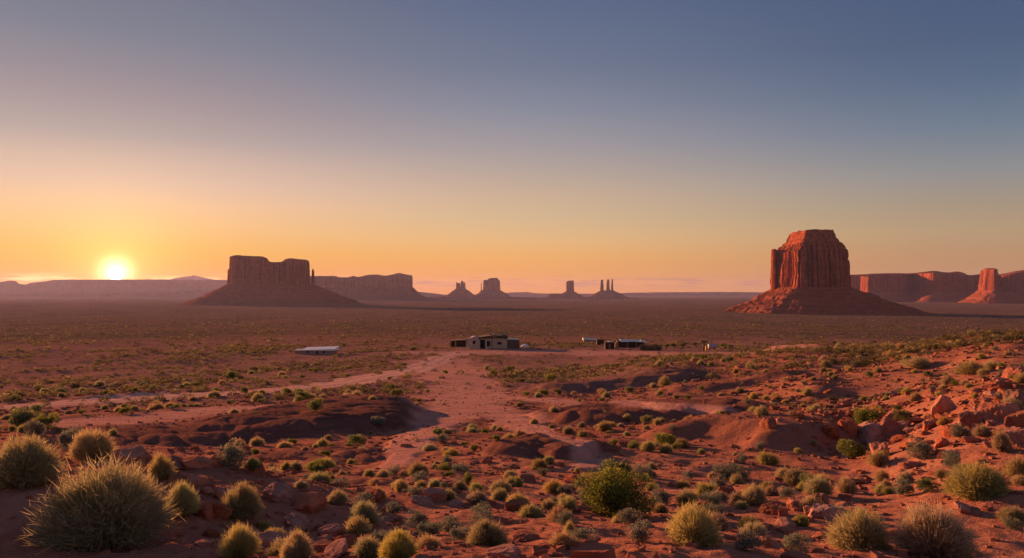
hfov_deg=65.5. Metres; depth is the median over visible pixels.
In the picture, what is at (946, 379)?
grass tussock
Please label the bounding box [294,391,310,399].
green shrub
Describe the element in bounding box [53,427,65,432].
green shrub
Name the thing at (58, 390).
green shrub
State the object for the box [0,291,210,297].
hills
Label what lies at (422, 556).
rock
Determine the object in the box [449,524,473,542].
sagebrush
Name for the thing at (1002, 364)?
green shrub
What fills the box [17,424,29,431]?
grass tussock
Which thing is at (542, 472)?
sagebrush
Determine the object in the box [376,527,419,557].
grass tussock
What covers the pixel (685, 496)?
grass tussock
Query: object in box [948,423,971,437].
sagebrush
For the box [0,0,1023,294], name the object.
sky
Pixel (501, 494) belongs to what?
grass tussock
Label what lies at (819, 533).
rock
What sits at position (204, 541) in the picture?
rock
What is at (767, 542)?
rock
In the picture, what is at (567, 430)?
grass tussock
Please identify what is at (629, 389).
green shrub
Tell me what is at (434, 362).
dirt road
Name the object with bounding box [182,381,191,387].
grass tussock
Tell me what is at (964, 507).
rock
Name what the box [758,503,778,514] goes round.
boulder
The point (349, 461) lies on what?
grass tussock
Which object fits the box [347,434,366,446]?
green shrub
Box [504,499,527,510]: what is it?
rock
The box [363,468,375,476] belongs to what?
grass tussock
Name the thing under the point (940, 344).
desert scrub
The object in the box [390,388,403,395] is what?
green shrub
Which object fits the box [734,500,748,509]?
grass tussock
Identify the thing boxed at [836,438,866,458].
green shrub
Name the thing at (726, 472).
sagebrush
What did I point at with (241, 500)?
grass tussock
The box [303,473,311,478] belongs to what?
sagebrush
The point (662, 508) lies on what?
grass tussock
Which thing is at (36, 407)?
green shrub
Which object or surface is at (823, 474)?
grass tussock
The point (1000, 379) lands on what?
rock
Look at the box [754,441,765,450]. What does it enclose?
sagebrush
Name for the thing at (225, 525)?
rock
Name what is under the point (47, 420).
green shrub
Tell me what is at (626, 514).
sagebrush
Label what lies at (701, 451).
grass tussock
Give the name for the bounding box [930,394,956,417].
boulder
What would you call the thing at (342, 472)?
grass tussock
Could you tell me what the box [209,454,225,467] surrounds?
boulder
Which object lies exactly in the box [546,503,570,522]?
grass tussock
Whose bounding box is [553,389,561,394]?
green shrub
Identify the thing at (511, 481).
grass tussock
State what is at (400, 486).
grass tussock
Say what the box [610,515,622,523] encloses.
grass tussock
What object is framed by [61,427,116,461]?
grass tussock
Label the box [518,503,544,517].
grass tussock
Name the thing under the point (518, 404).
grass tussock
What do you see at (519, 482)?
grass tussock
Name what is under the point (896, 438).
rock
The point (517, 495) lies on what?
grass tussock
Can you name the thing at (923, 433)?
rock
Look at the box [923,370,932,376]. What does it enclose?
green shrub
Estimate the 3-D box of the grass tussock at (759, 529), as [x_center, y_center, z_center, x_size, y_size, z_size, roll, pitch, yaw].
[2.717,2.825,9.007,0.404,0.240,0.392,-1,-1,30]
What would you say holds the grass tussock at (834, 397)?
on the ground
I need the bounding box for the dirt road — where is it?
[0,352,475,408]
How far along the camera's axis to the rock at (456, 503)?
12.43 m
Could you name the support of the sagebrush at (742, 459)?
on the ground
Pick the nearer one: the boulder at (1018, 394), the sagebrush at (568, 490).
the sagebrush at (568, 490)
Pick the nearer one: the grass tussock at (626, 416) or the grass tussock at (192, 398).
the grass tussock at (626, 416)
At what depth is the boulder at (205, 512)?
8.98 m
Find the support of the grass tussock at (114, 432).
on the ground
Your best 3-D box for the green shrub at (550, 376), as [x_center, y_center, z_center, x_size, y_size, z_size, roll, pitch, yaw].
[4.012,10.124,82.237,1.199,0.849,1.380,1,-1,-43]
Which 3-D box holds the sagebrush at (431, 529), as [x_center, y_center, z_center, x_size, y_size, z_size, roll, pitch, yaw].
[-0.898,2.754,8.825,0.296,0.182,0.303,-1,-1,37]
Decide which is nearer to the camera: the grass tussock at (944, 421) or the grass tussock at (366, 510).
the grass tussock at (366, 510)
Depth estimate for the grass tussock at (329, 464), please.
20.72 m
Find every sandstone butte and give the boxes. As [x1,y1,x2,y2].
[172,255,366,306]
[447,281,474,295]
[476,278,508,295]
[546,280,583,297]
[590,279,625,296]
[722,229,937,315]
[957,268,1023,303]
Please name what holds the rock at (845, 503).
on the ground
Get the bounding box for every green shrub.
[6,406,42,425]
[8,425,16,431]
[29,404,42,412]
[32,412,58,428]
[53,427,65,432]
[56,388,66,393]
[118,406,132,413]
[191,382,199,386]
[226,371,240,378]
[227,399,234,403]
[239,386,248,392]
[243,458,261,472]
[251,447,259,454]
[257,398,265,402]
[281,388,291,392]
[287,439,296,443]
[294,387,305,391]
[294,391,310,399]
[294,396,303,400]
[305,458,325,472]
[306,397,323,410]
[312,464,324,473]
[318,450,331,455]
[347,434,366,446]
[385,384,394,388]
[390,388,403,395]
[431,427,442,434]
[434,462,450,470]
[442,469,454,476]
[443,429,451,434]
[463,472,474,483]
[470,444,478,451]
[489,370,497,374]
[492,434,499,441]
[537,389,548,395]
[545,373,556,380]
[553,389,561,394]
[573,466,658,518]
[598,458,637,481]
[609,438,617,444]
[624,386,635,392]
[627,440,639,448]
[640,415,652,422]
[653,433,676,445]
[671,442,682,449]
[724,356,733,361]
[798,472,814,484]
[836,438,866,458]
[852,405,884,423]
[865,371,872,376]
[891,404,902,409]
[892,409,912,420]
[915,477,941,492]
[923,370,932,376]
[951,380,959,385]
[996,362,1007,366]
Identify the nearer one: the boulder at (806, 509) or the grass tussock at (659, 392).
the boulder at (806, 509)
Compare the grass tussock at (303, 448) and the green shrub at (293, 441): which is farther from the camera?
the green shrub at (293, 441)
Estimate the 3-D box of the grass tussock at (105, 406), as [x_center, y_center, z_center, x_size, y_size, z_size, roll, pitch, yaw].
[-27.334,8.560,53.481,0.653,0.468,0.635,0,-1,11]
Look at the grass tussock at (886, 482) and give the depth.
15.91 m
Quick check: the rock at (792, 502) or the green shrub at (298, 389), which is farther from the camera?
the green shrub at (298, 389)
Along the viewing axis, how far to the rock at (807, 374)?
51.25 m
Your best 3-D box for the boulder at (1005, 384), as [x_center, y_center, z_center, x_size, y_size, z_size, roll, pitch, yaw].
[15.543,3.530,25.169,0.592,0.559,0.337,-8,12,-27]
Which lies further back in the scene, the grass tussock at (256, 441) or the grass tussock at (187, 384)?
the grass tussock at (187, 384)
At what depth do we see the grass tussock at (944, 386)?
34.02 m
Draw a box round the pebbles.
[0,339,1023,557]
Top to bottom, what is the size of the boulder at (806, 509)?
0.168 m
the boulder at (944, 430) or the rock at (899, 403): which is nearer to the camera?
the boulder at (944, 430)
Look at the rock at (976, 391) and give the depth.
27.08 m
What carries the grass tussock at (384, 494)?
on the ground
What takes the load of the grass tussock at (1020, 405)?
on the ground
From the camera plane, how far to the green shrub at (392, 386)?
74.37 m
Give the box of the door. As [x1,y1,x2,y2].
[480,340,484,347]
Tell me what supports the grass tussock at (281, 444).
on the ground
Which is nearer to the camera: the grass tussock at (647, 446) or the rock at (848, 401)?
the grass tussock at (647, 446)
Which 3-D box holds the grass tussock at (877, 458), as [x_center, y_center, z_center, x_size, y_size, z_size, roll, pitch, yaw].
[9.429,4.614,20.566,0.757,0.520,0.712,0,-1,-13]
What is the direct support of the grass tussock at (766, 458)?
on the ground
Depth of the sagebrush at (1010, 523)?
10.29 m
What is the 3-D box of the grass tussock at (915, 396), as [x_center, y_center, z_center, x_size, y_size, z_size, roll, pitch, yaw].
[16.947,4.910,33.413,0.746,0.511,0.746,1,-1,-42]
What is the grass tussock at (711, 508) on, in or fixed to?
on the ground
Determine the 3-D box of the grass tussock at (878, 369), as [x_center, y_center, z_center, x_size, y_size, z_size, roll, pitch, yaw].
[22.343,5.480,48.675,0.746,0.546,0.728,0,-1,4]
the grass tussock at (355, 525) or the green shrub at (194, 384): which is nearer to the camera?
the grass tussock at (355, 525)
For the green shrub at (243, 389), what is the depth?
67.91 m
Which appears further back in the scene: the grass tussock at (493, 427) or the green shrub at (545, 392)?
the green shrub at (545, 392)
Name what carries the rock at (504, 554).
on the ground
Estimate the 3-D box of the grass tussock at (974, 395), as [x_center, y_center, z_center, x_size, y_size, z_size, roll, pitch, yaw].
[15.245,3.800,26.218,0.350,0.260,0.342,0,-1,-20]
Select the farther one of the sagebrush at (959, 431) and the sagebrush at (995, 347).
the sagebrush at (995, 347)
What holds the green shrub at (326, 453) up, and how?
on the ground
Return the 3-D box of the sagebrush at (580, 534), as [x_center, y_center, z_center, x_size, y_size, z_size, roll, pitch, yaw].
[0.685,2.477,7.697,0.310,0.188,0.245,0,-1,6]
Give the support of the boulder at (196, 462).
on the ground
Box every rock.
[192,538,215,545]
[202,529,220,537]
[217,521,232,529]
[250,522,258,526]
[285,527,296,534]
[312,534,330,540]
[324,538,347,557]
[327,487,335,492]
[331,534,358,546]
[349,484,364,487]
[356,470,365,475]
[363,489,381,502]
[373,526,385,530]
[400,444,412,447]
[411,495,433,505]
[412,531,425,536]
[415,554,427,557]
[423,487,446,501]
[429,554,442,557]
[447,499,463,507]
[498,551,519,557]
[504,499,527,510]
[556,462,564,466]
[563,474,587,483]
[743,535,776,548]
[769,406,777,409]
[776,418,786,422]
[786,495,804,507]
[793,413,804,418]
[804,372,814,376]
[812,531,828,538]
[823,410,838,414]
[836,478,864,484]
[836,501,853,505]
[837,398,852,405]
[846,410,861,417]
[890,434,907,442]
[893,401,907,405]
[897,421,909,425]
[898,461,911,469]
[901,442,912,450]
[903,427,914,434]
[906,461,921,466]
[907,437,922,443]
[909,417,923,422]
[920,431,930,435]
[922,420,936,430]
[934,413,942,418]
[952,501,970,513]
[959,436,981,442]
[962,507,981,516]
[968,388,984,395]
[978,397,991,401]
[982,441,991,447]
[983,391,994,397]
[994,396,1002,401]
[996,378,1007,381]
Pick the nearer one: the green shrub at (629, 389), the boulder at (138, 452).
the boulder at (138, 452)
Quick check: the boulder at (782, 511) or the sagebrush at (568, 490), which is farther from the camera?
the sagebrush at (568, 490)
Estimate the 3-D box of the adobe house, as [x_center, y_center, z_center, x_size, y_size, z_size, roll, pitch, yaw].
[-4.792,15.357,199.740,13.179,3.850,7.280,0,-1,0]
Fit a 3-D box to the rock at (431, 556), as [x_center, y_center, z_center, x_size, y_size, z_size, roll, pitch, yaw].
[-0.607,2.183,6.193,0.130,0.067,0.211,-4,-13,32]
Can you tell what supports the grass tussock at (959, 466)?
on the ground
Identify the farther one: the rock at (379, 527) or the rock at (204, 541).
the rock at (379, 527)
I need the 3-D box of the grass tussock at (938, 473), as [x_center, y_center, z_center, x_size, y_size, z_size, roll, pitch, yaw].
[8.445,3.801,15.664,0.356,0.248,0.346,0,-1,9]
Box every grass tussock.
[0,414,10,419]
[0,430,70,490]
[16,449,184,555]
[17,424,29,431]
[39,388,49,392]
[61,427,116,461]
[95,379,105,385]
[101,404,108,409]
[108,428,117,434]
[146,402,165,409]
[146,452,177,480]
[163,476,201,517]
[164,401,176,407]
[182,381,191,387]
[188,396,197,400]
[206,390,221,397]
[215,522,262,557]
[219,480,264,520]
[227,409,238,413]
[234,437,245,445]
[249,392,265,401]
[249,435,264,446]
[256,520,274,531]
[264,526,289,535]
[265,534,291,555]
[267,466,284,472]
[276,440,291,447]
[279,527,315,557]
[280,461,291,468]
[288,460,303,470]
[293,478,308,488]
[301,446,308,450]
[307,471,332,483]
[316,438,328,446]
[323,456,336,467]
[326,488,348,504]
[336,469,348,475]
[342,513,374,534]
[346,459,354,463]
[346,500,386,524]
[348,532,381,557]
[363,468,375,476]
[368,395,376,399]
[368,476,381,485]
[374,487,387,499]
[376,469,389,476]
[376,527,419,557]
[380,528,413,543]
[392,477,409,491]
[406,460,429,475]
[413,532,441,548]
[414,479,427,487]
[419,443,439,451]
[428,477,440,486]
[441,446,449,451]
[441,448,459,455]
[445,488,456,500]
[451,480,467,490]
[462,514,510,546]
[463,488,488,504]
[466,426,479,432]
[467,422,478,429]
[468,480,484,492]
[489,478,512,492]
[490,423,496,430]
[490,487,508,499]
[501,433,515,438]
[503,469,517,477]
[505,475,516,486]
[505,492,529,504]
[512,476,524,486]
[513,428,526,437]
[515,401,522,406]
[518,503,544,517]
[529,417,539,423]
[530,458,548,469]
[534,392,541,397]
[538,498,556,509]
[540,478,563,493]
[543,455,554,463]
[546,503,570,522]
[548,406,558,411]
[548,529,580,549]
[556,495,577,510]
[557,493,569,499]
[562,425,573,433]
[563,516,574,534]
[577,421,586,427]
[577,430,588,436]
[595,419,613,430]
[601,391,610,397]
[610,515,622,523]
[622,413,631,419]
[639,440,657,450]
[643,481,659,490]
[644,462,657,468]
[649,382,656,387]
[652,418,660,424]
[652,504,668,512]
[655,360,664,365]
[655,390,662,394]
[657,375,670,386]
[659,443,672,452]
[663,501,725,548]
[675,479,691,488]
[675,487,698,504]
[679,438,689,448]
[682,414,695,419]
[693,480,719,496]
[697,448,705,453]
[699,504,721,514]
[706,470,716,477]
[707,489,728,500]
[709,510,731,531]
[727,489,746,504]
[729,473,745,484]
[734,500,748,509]
[735,387,745,392]
[736,514,761,527]
[737,519,768,536]
[741,482,769,506]
[747,405,755,410]
[749,392,758,398]
[753,405,768,415]
[754,450,779,464]
[759,479,775,489]
[763,485,778,495]
[771,395,781,400]
[774,464,786,479]
[782,464,805,484]
[792,513,810,526]
[793,447,801,452]
[796,481,806,491]
[798,491,825,509]
[801,475,834,496]
[802,387,813,395]
[808,438,817,444]
[809,403,819,409]
[814,471,832,481]
[818,356,830,360]
[820,359,832,366]
[820,505,897,551]
[829,395,837,399]
[833,474,859,493]
[835,504,851,515]
[858,395,866,400]
[865,447,891,466]
[872,365,882,372]
[872,484,885,492]
[874,468,890,481]
[875,479,893,487]
[880,485,895,493]
[882,497,985,557]
[897,467,914,483]
[901,354,933,369]
[901,387,911,393]
[907,392,921,401]
[933,467,948,478]
[935,458,1015,500]
[936,416,949,425]
[938,384,947,388]
[939,374,957,384]
[949,462,970,474]
[953,359,987,374]
[958,379,969,384]
[963,382,972,387]
[970,392,979,397]
[970,423,991,436]
[975,368,990,375]
[976,353,987,358]
[983,360,997,369]
[991,426,1002,433]
[991,427,1014,451]
[995,504,1023,522]
[998,394,1023,408]
[998,452,1023,476]
[1006,474,1023,485]
[1012,372,1023,382]
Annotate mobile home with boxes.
[294,346,338,353]
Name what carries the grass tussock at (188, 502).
on the ground
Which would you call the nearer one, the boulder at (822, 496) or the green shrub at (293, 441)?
the boulder at (822, 496)
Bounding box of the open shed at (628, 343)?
[616,339,646,347]
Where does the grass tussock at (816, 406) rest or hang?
on the ground
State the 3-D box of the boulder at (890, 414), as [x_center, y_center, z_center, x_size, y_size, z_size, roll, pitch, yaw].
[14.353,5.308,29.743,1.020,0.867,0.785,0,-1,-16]
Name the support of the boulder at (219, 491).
on the ground
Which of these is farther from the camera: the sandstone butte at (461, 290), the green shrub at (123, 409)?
the sandstone butte at (461, 290)
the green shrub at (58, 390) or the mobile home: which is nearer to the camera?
the green shrub at (58, 390)
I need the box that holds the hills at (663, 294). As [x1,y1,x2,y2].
[473,292,763,295]
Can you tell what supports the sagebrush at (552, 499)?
on the ground
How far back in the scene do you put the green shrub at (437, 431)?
29.99 m
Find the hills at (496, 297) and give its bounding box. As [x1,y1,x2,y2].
[426,296,646,299]
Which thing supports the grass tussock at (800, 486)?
on the ground
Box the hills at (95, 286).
[0,279,446,296]
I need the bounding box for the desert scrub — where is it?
[0,308,1023,464]
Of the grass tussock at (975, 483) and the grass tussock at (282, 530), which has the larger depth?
the grass tussock at (975, 483)
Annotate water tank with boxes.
[708,344,716,349]
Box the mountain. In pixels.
[169,275,213,279]
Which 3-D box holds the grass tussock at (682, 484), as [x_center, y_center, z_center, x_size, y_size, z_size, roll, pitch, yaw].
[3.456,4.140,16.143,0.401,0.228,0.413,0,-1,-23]
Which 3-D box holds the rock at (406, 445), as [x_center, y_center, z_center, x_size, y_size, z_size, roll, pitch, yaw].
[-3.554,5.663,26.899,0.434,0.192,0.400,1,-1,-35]
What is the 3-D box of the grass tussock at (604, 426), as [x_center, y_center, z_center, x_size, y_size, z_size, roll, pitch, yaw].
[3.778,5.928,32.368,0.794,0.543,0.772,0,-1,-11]
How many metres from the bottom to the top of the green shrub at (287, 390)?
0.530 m
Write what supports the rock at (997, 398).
on the ground
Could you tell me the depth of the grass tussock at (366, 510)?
9.69 m
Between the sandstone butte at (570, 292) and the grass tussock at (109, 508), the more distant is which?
the sandstone butte at (570, 292)
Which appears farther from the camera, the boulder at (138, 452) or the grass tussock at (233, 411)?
the grass tussock at (233, 411)
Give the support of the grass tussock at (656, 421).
on the ground
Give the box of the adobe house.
[466,333,518,348]
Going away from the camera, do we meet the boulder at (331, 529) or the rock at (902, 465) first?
the boulder at (331, 529)
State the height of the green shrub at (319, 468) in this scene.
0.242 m
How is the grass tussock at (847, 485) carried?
on the ground
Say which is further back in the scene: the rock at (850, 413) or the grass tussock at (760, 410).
the rock at (850, 413)
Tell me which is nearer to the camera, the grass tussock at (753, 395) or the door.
the grass tussock at (753, 395)
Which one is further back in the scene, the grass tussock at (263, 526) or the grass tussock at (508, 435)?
the grass tussock at (508, 435)
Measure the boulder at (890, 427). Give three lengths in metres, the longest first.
1.189 x 0.915 x 0.522 m
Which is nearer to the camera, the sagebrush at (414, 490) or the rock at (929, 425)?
the sagebrush at (414, 490)
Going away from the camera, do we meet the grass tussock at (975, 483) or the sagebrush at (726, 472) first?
the grass tussock at (975, 483)
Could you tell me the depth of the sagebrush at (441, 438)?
28.32 m
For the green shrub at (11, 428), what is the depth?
38.94 m
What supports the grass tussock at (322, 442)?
on the ground
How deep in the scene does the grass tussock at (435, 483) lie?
14.58 m
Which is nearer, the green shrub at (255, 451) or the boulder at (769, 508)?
the boulder at (769, 508)
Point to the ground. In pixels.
(340, 416)
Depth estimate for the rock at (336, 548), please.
7.21 m
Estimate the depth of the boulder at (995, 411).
20.76 m
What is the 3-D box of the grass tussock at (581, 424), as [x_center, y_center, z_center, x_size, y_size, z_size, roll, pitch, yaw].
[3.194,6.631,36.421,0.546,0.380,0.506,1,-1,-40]
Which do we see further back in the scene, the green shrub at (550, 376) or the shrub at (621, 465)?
the green shrub at (550, 376)
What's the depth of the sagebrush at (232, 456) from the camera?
11.72 m
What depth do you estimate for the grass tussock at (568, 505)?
12.08 m
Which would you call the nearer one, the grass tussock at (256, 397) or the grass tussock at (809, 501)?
the grass tussock at (809, 501)
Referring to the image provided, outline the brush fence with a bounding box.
[638,344,661,350]
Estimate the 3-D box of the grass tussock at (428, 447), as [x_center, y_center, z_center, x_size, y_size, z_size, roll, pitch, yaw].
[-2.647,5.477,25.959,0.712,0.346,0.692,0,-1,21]
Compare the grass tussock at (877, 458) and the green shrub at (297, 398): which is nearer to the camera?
the grass tussock at (877, 458)
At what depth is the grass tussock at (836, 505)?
12.03 m
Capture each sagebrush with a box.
[23,417,46,436]
[57,425,83,449]
[214,438,249,468]
[266,463,276,469]
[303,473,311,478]
[331,477,350,487]
[350,490,374,504]
[371,416,385,424]
[371,528,392,543]
[385,464,400,475]
[385,501,401,513]
[402,509,428,527]
[407,485,425,495]
[409,470,428,482]
[416,520,443,534]
[435,433,448,442]
[439,482,447,488]
[439,514,461,531]
[441,454,451,463]
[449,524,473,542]
[450,463,470,472]
[468,509,493,525]
[470,500,492,515]
[536,468,548,475]
[548,496,557,504]
[554,511,579,529]
[556,483,577,495]
[568,527,598,540]
[576,489,597,505]
[616,507,642,525]
[625,519,655,541]
[632,463,654,480]
[649,486,671,505]
[668,424,675,430]
[681,470,693,478]
[699,490,721,504]
[703,503,726,513]
[709,476,727,487]
[711,461,751,479]
[734,529,761,551]
[737,452,747,463]
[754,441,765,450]
[777,487,797,498]
[782,532,810,551]
[808,362,815,367]
[891,478,914,494]
[905,436,935,459]
[928,385,936,389]
[941,450,961,467]
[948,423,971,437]
[992,345,1000,350]
[1000,517,1023,529]
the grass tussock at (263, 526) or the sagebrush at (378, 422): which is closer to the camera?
the grass tussock at (263, 526)
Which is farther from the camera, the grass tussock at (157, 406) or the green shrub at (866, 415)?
the grass tussock at (157, 406)
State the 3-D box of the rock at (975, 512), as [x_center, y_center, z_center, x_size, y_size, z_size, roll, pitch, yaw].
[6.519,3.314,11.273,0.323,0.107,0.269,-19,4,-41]
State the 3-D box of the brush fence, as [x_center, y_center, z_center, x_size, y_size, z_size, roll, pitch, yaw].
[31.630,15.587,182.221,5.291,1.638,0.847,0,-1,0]
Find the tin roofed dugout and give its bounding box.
[582,337,595,341]
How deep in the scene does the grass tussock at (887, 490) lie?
14.67 m
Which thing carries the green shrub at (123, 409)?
on the ground
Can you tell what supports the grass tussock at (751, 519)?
on the ground
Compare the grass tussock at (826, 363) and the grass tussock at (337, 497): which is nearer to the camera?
the grass tussock at (337, 497)
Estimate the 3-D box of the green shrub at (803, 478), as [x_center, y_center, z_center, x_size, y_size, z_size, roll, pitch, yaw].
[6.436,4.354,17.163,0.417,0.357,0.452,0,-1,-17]
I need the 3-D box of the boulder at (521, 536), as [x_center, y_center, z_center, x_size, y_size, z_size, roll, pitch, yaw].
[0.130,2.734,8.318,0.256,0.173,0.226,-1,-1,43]
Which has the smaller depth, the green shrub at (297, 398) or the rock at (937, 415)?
the rock at (937, 415)
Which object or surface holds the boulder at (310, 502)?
on the ground
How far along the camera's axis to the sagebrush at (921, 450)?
19.39 m
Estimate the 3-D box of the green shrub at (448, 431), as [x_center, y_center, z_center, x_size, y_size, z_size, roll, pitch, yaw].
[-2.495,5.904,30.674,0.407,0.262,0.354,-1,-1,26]
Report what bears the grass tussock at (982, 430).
on the ground
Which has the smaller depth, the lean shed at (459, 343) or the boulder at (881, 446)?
the boulder at (881, 446)
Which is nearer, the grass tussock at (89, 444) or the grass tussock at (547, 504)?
the grass tussock at (547, 504)
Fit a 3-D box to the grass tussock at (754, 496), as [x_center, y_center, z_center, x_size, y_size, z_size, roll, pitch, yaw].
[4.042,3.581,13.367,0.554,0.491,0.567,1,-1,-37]
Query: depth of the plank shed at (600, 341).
215.01 m
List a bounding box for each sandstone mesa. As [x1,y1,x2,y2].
[310,273,428,299]
[851,270,1023,301]
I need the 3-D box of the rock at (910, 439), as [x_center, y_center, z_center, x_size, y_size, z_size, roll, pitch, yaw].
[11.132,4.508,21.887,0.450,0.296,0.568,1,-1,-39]
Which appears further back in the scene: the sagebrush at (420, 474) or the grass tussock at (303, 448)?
the grass tussock at (303, 448)
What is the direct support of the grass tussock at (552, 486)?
on the ground
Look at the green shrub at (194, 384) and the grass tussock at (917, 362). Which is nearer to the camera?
the grass tussock at (917, 362)
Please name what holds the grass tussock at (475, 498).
on the ground
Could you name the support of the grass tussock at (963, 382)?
on the ground
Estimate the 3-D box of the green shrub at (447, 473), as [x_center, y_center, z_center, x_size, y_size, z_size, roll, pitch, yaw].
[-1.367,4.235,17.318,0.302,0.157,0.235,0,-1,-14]
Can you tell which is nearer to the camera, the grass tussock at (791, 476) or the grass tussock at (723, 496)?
the grass tussock at (723, 496)
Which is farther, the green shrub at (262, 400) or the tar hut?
the tar hut
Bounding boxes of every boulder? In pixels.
[113,445,152,464]
[150,455,185,469]
[179,456,213,469]
[179,473,208,485]
[194,500,214,521]
[199,486,214,494]
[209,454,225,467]
[213,503,232,519]
[214,487,234,500]
[227,524,261,537]
[254,531,289,546]
[263,482,293,502]
[284,512,308,530]
[293,491,326,513]
[317,523,343,535]
[487,544,520,556]
[512,530,538,541]
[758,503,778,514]
[759,416,776,429]
[775,517,796,526]
[778,507,787,516]
[803,505,811,513]
[808,503,843,520]
[812,493,828,504]
[821,424,839,439]
[838,418,858,438]
[857,421,882,445]
[869,442,888,454]
[880,416,905,440]
[882,410,900,421]
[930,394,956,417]
[934,437,950,448]
[939,424,954,437]
[958,411,983,427]
[970,408,986,423]
[978,402,1020,420]
[997,381,1012,389]
[1001,426,1023,446]
[1002,365,1023,378]
[1002,390,1023,403]
[1004,410,1023,427]
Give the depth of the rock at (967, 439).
19.23 m
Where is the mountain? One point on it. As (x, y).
(193, 277)
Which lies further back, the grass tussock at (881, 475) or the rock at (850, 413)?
the rock at (850, 413)
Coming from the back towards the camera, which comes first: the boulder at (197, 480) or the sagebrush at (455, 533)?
the boulder at (197, 480)
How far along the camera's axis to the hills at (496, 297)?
7503.29 m
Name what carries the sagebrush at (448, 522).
on the ground
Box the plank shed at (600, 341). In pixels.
[596,339,604,344]
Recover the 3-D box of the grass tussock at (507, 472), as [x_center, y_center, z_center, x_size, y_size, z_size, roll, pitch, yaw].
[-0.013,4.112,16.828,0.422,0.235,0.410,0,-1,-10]
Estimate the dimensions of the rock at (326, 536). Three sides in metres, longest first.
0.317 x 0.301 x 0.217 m
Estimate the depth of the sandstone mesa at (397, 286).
6318.03 m
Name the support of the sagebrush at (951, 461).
on the ground
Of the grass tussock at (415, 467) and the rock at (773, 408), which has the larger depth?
the rock at (773, 408)
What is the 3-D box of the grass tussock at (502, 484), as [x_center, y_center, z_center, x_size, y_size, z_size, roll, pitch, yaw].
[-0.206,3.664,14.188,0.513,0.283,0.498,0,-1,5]
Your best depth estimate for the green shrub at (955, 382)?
33.37 m
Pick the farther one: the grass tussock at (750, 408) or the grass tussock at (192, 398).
the grass tussock at (192, 398)
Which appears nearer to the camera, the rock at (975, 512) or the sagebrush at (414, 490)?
the rock at (975, 512)
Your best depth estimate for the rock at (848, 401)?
38.15 m
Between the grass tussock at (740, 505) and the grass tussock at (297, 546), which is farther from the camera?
the grass tussock at (740, 505)
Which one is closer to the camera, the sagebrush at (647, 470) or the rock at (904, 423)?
the sagebrush at (647, 470)
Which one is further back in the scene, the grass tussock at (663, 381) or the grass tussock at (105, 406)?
the grass tussock at (663, 381)
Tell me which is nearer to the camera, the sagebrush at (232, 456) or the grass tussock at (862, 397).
the sagebrush at (232, 456)
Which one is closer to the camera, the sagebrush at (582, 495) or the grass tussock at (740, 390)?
the sagebrush at (582, 495)
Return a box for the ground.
[0,296,1023,557]
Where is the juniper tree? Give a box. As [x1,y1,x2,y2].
[700,340,708,350]
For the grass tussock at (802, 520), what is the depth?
10.87 m
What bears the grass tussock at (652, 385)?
on the ground
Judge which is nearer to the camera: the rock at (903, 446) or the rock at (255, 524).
the rock at (255, 524)
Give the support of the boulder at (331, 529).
on the ground
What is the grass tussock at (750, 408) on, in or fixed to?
on the ground
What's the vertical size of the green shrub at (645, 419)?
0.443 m
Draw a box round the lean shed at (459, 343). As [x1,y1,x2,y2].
[448,339,465,346]
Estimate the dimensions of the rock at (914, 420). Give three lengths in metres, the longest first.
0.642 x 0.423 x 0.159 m
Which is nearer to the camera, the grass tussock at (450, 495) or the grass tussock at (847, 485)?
the grass tussock at (450, 495)
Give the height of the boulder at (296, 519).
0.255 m
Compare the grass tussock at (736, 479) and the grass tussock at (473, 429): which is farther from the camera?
the grass tussock at (473, 429)
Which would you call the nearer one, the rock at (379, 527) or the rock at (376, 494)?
the rock at (379, 527)
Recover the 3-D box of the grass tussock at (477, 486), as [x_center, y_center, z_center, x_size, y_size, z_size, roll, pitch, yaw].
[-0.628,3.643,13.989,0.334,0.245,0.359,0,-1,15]
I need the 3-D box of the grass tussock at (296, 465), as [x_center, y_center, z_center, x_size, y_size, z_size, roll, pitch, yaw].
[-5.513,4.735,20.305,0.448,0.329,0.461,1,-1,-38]
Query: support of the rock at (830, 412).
on the ground
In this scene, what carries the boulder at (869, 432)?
on the ground
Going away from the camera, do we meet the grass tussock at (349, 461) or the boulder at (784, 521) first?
the boulder at (784, 521)
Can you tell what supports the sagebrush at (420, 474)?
on the ground
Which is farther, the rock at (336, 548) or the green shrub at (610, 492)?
the green shrub at (610, 492)
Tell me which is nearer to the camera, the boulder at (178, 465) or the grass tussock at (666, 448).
the boulder at (178, 465)
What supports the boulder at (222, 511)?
on the ground
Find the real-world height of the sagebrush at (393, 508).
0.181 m
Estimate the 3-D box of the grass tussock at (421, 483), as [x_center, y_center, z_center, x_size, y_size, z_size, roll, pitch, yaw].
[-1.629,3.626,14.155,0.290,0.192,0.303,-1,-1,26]
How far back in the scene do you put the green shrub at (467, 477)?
14.98 m
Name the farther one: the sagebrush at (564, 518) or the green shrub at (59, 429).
the green shrub at (59, 429)
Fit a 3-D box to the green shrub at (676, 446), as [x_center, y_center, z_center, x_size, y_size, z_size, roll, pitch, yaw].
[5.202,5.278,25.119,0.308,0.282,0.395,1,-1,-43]
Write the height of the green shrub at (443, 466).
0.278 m
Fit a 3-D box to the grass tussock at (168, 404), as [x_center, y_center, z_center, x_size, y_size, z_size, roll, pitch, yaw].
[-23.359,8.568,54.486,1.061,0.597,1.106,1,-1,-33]
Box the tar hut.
[604,341,614,348]
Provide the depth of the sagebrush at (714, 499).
13.11 m
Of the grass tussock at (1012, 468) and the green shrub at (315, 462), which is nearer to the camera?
the grass tussock at (1012, 468)

